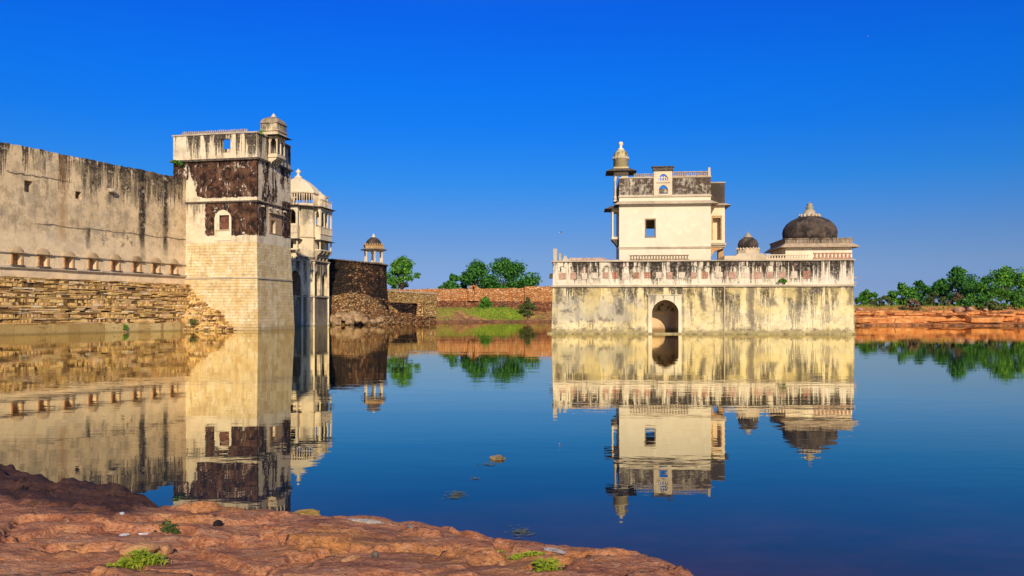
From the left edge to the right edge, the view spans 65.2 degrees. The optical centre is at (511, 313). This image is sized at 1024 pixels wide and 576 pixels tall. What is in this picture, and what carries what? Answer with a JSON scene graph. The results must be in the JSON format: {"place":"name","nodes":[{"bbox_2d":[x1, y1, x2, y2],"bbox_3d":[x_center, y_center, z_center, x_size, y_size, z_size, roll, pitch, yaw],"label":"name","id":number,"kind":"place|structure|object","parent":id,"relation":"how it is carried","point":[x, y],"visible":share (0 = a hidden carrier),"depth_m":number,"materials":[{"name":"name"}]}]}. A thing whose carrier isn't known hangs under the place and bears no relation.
{"place":"outdoors","nodes":[
{"label":"outdoors","id":0,"kind":"place"},
{"bbox_2d":[0,464,693,575],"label":"shore rock","id":1,"kind":"object","parent":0,"point":[72,526],"visible":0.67,"depth_m":6.25,"materials":[{"name":"red stone"}]},
{"bbox_2d":[106,546,171,570],"bbox_3d":[-2.712,1.783,5.802,0.472,0.184,0.290,0,0,0],"label":"grass tuft","id":2,"kind":"object","parent":1,"relation":"on","point":[142,557],"visible":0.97,"depth_m":5.77,"materials":[{"name":"green plant"}]},
{"bbox_2d":[120,543,159,555],"bbox_3d":[-2.856,1.812,6.139,0.286,0.110,0.110,0,0,-33],"label":"loose stone","id":3,"kind":"object","parent":1,"relation":"on","point":[153,548],"visible":0.65,"depth_m":6.11,"materials":[{"name":"beige stone"}]},
{"bbox_2d":[160,544,173,555],"bbox_3d":[-2.640,1.801,6.094,0.089,0.089,0.106,0,0,17],"label":"loose stone","id":4,"kind":"object","parent":1,"relation":"on","point":[168,549],"visible":0.91,"depth_m":6.06,"materials":[{"name":"beige stone"}]},
{"bbox_2d":[154,518,181,533],"bbox_3d":[-2.900,1.815,6.765,0.236,0.162,0.149,0,0,0],"label":"grass tuft","id":5,"kind":"object","parent":1,"relation":"on","point":[169,529],"visible":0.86,"depth_m":6.77,"materials":[{"name":"green plant"}]},
{"bbox_2d":[213,520,222,525],"bbox_3d":[-2.558,1.828,6.956,0.069,0.075,0.081,0,0,41],"label":"loose stone","id":6,"kind":"object","parent":1,"relation":"on","point":[217,522],"visible":0.86,"depth_m":6.93,"materials":[{"name":"grey stone"}]},
{"bbox_2d":[340,554,361,561],"bbox_3d":[-1.138,1.743,5.689,0.176,0.054,0.071,0,0,-41],"label":"loose stone","id":7,"kind":"object","parent":1,"relation":"on","point":[351,558],"visible":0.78,"depth_m":5.66,"materials":[{"name":"beige stone"}]},
{"bbox_2d":[348,519,385,523],"bbox_3d":[-1.256,1.780,6.843,0.410,0.041,0.053,0,0,16],"label":"loose stone","id":8,"kind":"object","parent":1,"relation":"on","point":[368,521],"visible":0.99,"depth_m":6.82,"materials":[{"name":"white stone"}]},
{"bbox_2d":[371,551,378,557],"bbox_3d":[-0.982,1.732,5.743,0.048,0.061,0.057,0,0,-36],"label":"loose stone","id":9,"kind":"object","parent":1,"relation":"on","point":[375,554],"visible":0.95,"depth_m":5.73,"materials":[{"name":"grey stone"}]},
{"bbox_2d":[498,561,505,565],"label":"loose stone","id":10,"kind":"object","parent":1,"relation":"on","point":[501,563],"visible":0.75,"depth_m":5.66,"materials":[{"name":"beige stone"}]},
{"bbox_2d":[497,550,553,559],"bbox_3d":[0.098,1.776,5.891,0.432,0.074,0.130,0,0,3],"label":"grass tuft","id":11,"kind":"object","parent":1,"relation":"on","point":[517,556],"visible":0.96,"depth_m":5.87,"materials":[{"name":"green plant"}]},
{"bbox_2d":[530,554,563,571],"bbox_3d":[0.243,1.750,5.564,0.245,0.151,0.280,0,0,0],"label":"grass tuft","id":12,"kind":"object","parent":1,"relation":"on","point":[550,564],"visible":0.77,"depth_m":5.53,"materials":[{"name":"green plant"}]},
{"bbox_2d":[543,547,566,553],"bbox_3d":[0.323,1.800,6.071,0.221,0.038,0.066,0,0,32],"label":"loose stone","id":13,"kind":"object","parent":1,"relation":"on","point":[555,550],"visible":0.99,"depth_m":6.05,"materials":[{"name":"grey stone"}]},
{"bbox_2d":[0,322,1023,575],"bbox_3d":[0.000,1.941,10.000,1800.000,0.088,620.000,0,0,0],"label":"water","id":14,"kind":"structure","parent":0,"point":[880,450],"depth_m":13.12,"materials":[{"name":"blue liquid"}]},
{"bbox_2d":[0,142,190,334],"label":"fortress wall","id":15,"kind":"structure","parent":14,"relation":"in","point":[89,246],"depth_m":81.92,"materials":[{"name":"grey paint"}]},
{"bbox_2d":[169,113,294,330],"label":"corner tower","id":16,"kind":"structure","parent":14,"relation":"in","point":[238,269],"depth_m":93.61,"materials":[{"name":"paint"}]},
{"bbox_2d":[172,160,182,165],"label":"wall plant","id":17,"kind":"object","parent":16,"relation":"attached to","point":[177,162],"depth_m":93.94,"materials":[{"name":"green plant"}]},
{"bbox_2d":[188,318,197,326],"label":"wall plant","id":18,"kind":"object","parent":16,"relation":"attached to","point":[193,321],"depth_m":90.82,"materials":[{"name":"green plant"}]},
{"bbox_2d":[214,210,230,240],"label":"window","id":19,"kind":"structure","parent":16,"relation":"in","point":[224,234],"depth_m":93.39,"materials":[{"name":"beige stone"}]},
{"bbox_2d":[268,212,284,235],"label":"window","id":20,"kind":"structure","parent":16,"relation":"in","point":[276,217],"depth_m":96.83,"materials":[{"name":"beige stone"}]},
{"bbox_2d":[294,509,320,515],"bbox_3d":[-1.989,1.947,7.762,0.282,0.082,0.154,0,0,-6],"label":"water stone","id":21,"kind":"object","parent":14,"relation":"in","point":[309,512],"visible":0.58,"depth_m":7.74,"materials":[{"name":"yellow stone"}]},
{"bbox_2d":[291,169,334,325],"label":"domed pavilion tower","id":22,"kind":"structure","parent":14,"relation":"in","point":[311,239],"depth_m":127.47,"materials":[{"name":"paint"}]},
{"bbox_2d":[331,319,340,324],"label":"boulder","id":23,"kind":"object","parent":14,"relation":"in","point":[336,322],"visible":0.87,"depth_m":134.75,"materials":[{"name":"beige stone"}]},
{"bbox_2d":[345,319,354,324],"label":"boulder","id":24,"kind":"object","parent":14,"relation":"in","point":[349,322],"visible":0.92,"depth_m":134.76,"materials":[{"name":"beige stone"}]},
{"bbox_2d":[368,319,375,324],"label":"boulder","id":25,"kind":"object","parent":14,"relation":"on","point":[371,321],"visible":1,"depth_m":135.09,"materials":[{"name":"beige stone"}]},
{"bbox_2d":[444,491,468,497],"bbox_3d":[-0.598,1.942,8.588,0.316,0.008,0.407,0,0,0],"label":"floating weed","id":26,"kind":"object","parent":14,"relation":"on","point":[454,494],"visible":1,"depth_m":8.56,"materials":[{"name":"plant"}]},
{"bbox_2d":[507,525,533,537],"bbox_3d":[0.063,1.942,7.148,0.280,0.008,0.408,0,0,-22],"label":"floating weed","id":27,"kind":"object","parent":14,"relation":"on","point":[526,532],"visible":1,"depth_m":7.12,"materials":[{"name":"plant"}]},
{"bbox_2d":[547,142,859,334],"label":"lake palace","id":28,"kind":"structure","parent":14,"relation":"in","point":[670,276],"depth_m":76.84,"materials":[{"name":"paint"}]},
{"bbox_2d":[645,218,655,237],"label":"window","id":29,"kind":"structure","parent":28,"relation":"in","point":[655,218],"depth_m":83.54,"materials":[{"name":"beige stone"}]},
{"bbox_2d":[651,166,673,195],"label":"roof window","id":30,"kind":"structure","parent":28,"relation":"in","point":[657,171],"depth_m":83.31,"materials":[{"name":"paint"}]},
{"bbox_2d":[0,0,1023,304],"label":"sky","id":31,"kind":"structure","parent":0,"point":[452,133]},
{"bbox_2d":[389,304,1023,325],"bbox_3d":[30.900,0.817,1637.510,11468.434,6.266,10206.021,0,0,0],"label":"ground","id":32,"kind":"structure","parent":0,"point":[458,316],"depth_m":173.75,"materials":[{"name":"green soil"}]},
{"bbox_2d":[328,258,405,324],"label":"round bastion","id":33,"kind":"object","parent":32,"relation":"on","point":[359,287],"visible":0.59,"depth_m":141.79,"materials":[{"name":"stone"}]},
{"bbox_2d":[329,315,337,322],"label":"boulder","id":34,"kind":"object","parent":33,"relation":"on","point":[331,317],"visible":0.65,"depth_m":135.59,"materials":[{"name":"beige stone"}]},
{"bbox_2d":[335,312,342,320],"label":"boulder","id":35,"kind":"object","parent":33,"relation":"on","point":[338,315],"visible":0.7,"depth_m":136.24,"materials":[{"name":"beige stone"}]},
{"bbox_2d":[341,312,351,321],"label":"boulder","id":36,"kind":"object","parent":33,"relation":"on","point":[345,316],"visible":0.82,"depth_m":135.85,"materials":[{"name":"beige stone"}]},
{"bbox_2d":[348,311,357,315],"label":"boulder","id":37,"kind":"object","parent":33,"relation":"on","point":[351,313],"visible":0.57,"depth_m":136.91,"materials":[{"name":"beige stone"}]},
{"bbox_2d":[351,314,364,323],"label":"boulder","id":38,"kind":"object","parent":33,"relation":"on","point":[356,318],"visible":0.89,"depth_m":135.63,"materials":[{"name":"beige stone"}]},
{"bbox_2d":[360,317,368,323],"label":"boulder","id":39,"kind":"object","parent":33,"relation":"on","point":[364,320],"visible":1,"depth_m":135.29,"materials":[{"name":"beige stone"}]},
{"bbox_2d":[361,233,385,265],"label":"domed kiosk","id":40,"kind":"object","parent":33,"relation":"on","point":[373,244],"visible":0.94,"depth_m":147.83,"materials":[{"name":"stone"}]},
{"bbox_2d":[375,317,383,323],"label":"boulder","id":41,"kind":"object","parent":32,"relation":"on","point":[379,320],"visible":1,"depth_m":135.53,"materials":[{"name":"beige stone"}]},
{"bbox_2d":[387,255,420,289],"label":"broadleaf tree","id":42,"kind":"object","parent":32,"relation":"on","point":[400,270],"visible":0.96,"depth_m":204.11,"materials":[{"name":"green plant"}]},
{"bbox_2d":[387,290,436,316],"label":"retaining wall","id":43,"kind":"structure","parent":32,"relation":"on","point":[404,301],"depth_m":163.42,"materials":[{"name":"beige stone"}]},
{"bbox_2d":[389,311,435,323],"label":"stone terrace wall","id":44,"kind":"structure","parent":32,"relation":"on","point":[407,318],"depth_m":158.31,"materials":[{"name":"brown stone"}]},
{"bbox_2d":[438,273,467,288],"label":"broadleaf tree","id":45,"kind":"object","parent":32,"relation":"on","point":[450,281],"visible":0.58,"depth_m":225.09,"materials":[{"name":"green plant"}]},
{"bbox_2d":[387,285,552,311],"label":"red rampart","id":46,"kind":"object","parent":32,"relation":"on","point":[540,297],"visible":0.38,"depth_m":198.66,"materials":[{"name":"stone"}]},
{"bbox_2d":[449,258,501,288],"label":"broadleaf tree","id":47,"kind":"object","parent":32,"relation":"on","point":[475,271],"visible":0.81,"depth_m":220.00,"materials":[{"name":"green plant"}]},
{"bbox_2d":[478,296,492,308],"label":"shrub","id":48,"kind":"object","parent":32,"relation":"on","point":[485,302],"visible":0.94,"depth_m":192.00,"materials":[{"name":"green plant"}]},
{"bbox_2d":[472,257,542,288],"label":"broadleaf tree","id":49,"kind":"object","parent":32,"relation":"on","point":[510,271],"visible":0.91,"depth_m":221.96,"materials":[{"name":"green plant"}]},
{"bbox_2d":[518,296,537,318],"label":"shrub","id":50,"kind":"object","parent":32,"relation":"on","point":[528,305],"visible":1,"depth_m":189.66,"materials":[{"name":"green plant"}]},
{"bbox_2d":[437,304,1022,320],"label":"bank grass","id":51,"kind":"structure","parent":32,"relation":"on","point":[495,313],"depth_m":187.77,"materials":[{"name":"green plant"}]},
{"bbox_2d":[854,289,878,304],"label":"broadleaf tree","id":52,"kind":"object","parent":32,"relation":"on","point":[864,296],"visible":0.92,"depth_m":174.66,"materials":[{"name":"green plant"}]},
{"bbox_2d":[859,298,877,304],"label":"shrub","id":53,"kind":"object","parent":32,"relation":"on","point":[871,301],"visible":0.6,"depth_m":159.78,"materials":[{"name":"green plant"}]},
{"bbox_2d":[873,295,894,306],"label":"shrub","id":54,"kind":"object","parent":32,"relation":"on","point":[888,300],"visible":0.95,"depth_m":149.84,"materials":[{"name":"green plant"}]},
{"bbox_2d":[883,282,918,304],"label":"broadleaf tree","id":55,"kind":"object","parent":32,"relation":"on","point":[903,290],"visible":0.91,"depth_m":164.43,"materials":[{"name":"green plant"}]},
{"bbox_2d":[902,298,921,310],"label":"shrub","id":56,"kind":"object","parent":32,"relation":"on","point":[909,304],"visible":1,"depth_m":142.58,"materials":[{"name":"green plant"}]},
{"bbox_2d":[905,280,932,303],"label":"broadleaf tree","id":57,"kind":"object","parent":32,"relation":"on","point":[922,289],"visible":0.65,"depth_m":176.86,"materials":[{"name":"green plant"}]},
{"bbox_2d":[922,292,947,305],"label":"shrub","id":58,"kind":"object","parent":32,"relation":"on","point":[941,300],"visible":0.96,"depth_m":151.76,"materials":[{"name":"green plant"}]},
{"bbox_2d":[854,311,1023,325],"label":"rock ledges","id":59,"kind":"object","parent":32,"relation":"on","point":[974,318],"visible":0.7,"depth_m":130.22,"materials":[{"name":"orange stone"}]},
{"bbox_2d":[932,278,953,301],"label":"broadleaf tree","id":60,"kind":"object","parent":32,"relation":"on","point":[947,295],"visible":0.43,"depth_m":181.59,"materials":[{"name":"green plant"}]},
{"bbox_2d":[930,265,980,296],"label":"broadleaf tree","id":61,"kind":"object","parent":32,"relation":"on","point":[959,279],"visible":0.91,"depth_m":171.16,"materials":[{"name":"green plant"}]},
{"bbox_2d":[946,292,967,305],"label":"shrub","id":62,"kind":"object","parent":32,"relation":"on","point":[957,296],"visible":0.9,"depth_m":149.47,"materials":[{"name":"green plant"}]},
{"bbox_2d":[953,307,964,311],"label":"boulder","id":63,"kind":"object","parent":32,"relation":"on","point":[959,309],"visible":0.76,"depth_m":138.70,"materials":[{"name":"beige stone"}]},
{"bbox_2d":[955,293,979,305],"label":"shrub","id":64,"kind":"object","parent":32,"relation":"on","point":[964,300],"visible":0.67,"depth_m":147.76,"materials":[{"name":"green plant"}]},
{"bbox_2d":[965,307,974,311],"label":"boulder","id":65,"kind":"object","parent":32,"relation":"on","point":[968,309],"visible":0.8,"depth_m":137.59,"materials":[{"name":"beige stone"}]},
{"bbox_2d":[966,292,989,307],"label":"shrub","id":66,"kind":"object","parent":32,"relation":"on","point":[982,298],"visible":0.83,"depth_m":140.57,"materials":[{"name":"green plant"}]},
{"bbox_2d":[966,276,1009,300],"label":"broadleaf tree","id":67,"kind":"object","parent":32,"relation":"on","point":[986,280],"visible":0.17,"depth_m":175.64,"materials":[{"name":"green plant"}]},
{"bbox_2d":[981,300,1003,310],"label":"shrub","id":68,"kind":"object","parent":32,"relation":"on","point":[993,305],"visible":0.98,"depth_m":137.13,"materials":[{"name":"green plant"}]},
{"bbox_2d":[969,265,1023,301],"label":"broadleaf tree","id":69,"kind":"object","parent":32,"relation":"on","point":[1006,278],"visible":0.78,"depth_m":159.07,"materials":[{"name":"green plant"}]},
{"bbox_2d":[985,286,1009,306],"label":"shrub","id":70,"kind":"object","parent":32,"relation":"on","point":[1003,291],"visible":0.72,"depth_m":145.96,"materials":[{"name":"green plant"}]},
{"bbox_2d":[1002,292,1023,308],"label":"shrub","id":71,"kind":"object","parent":32,"relation":"on","point":[1014,298],"visible":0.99,"depth_m":138.45,"materials":[{"name":"green plant"}]},
{"bbox_2d":[1009,289,1023,306],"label":"shrub","id":72,"kind":"object","parent":32,"relation":"on","point":[1021,291],"visible":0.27,"depth_m":143.82,"materials":[{"name":"green plant"}]}
]}

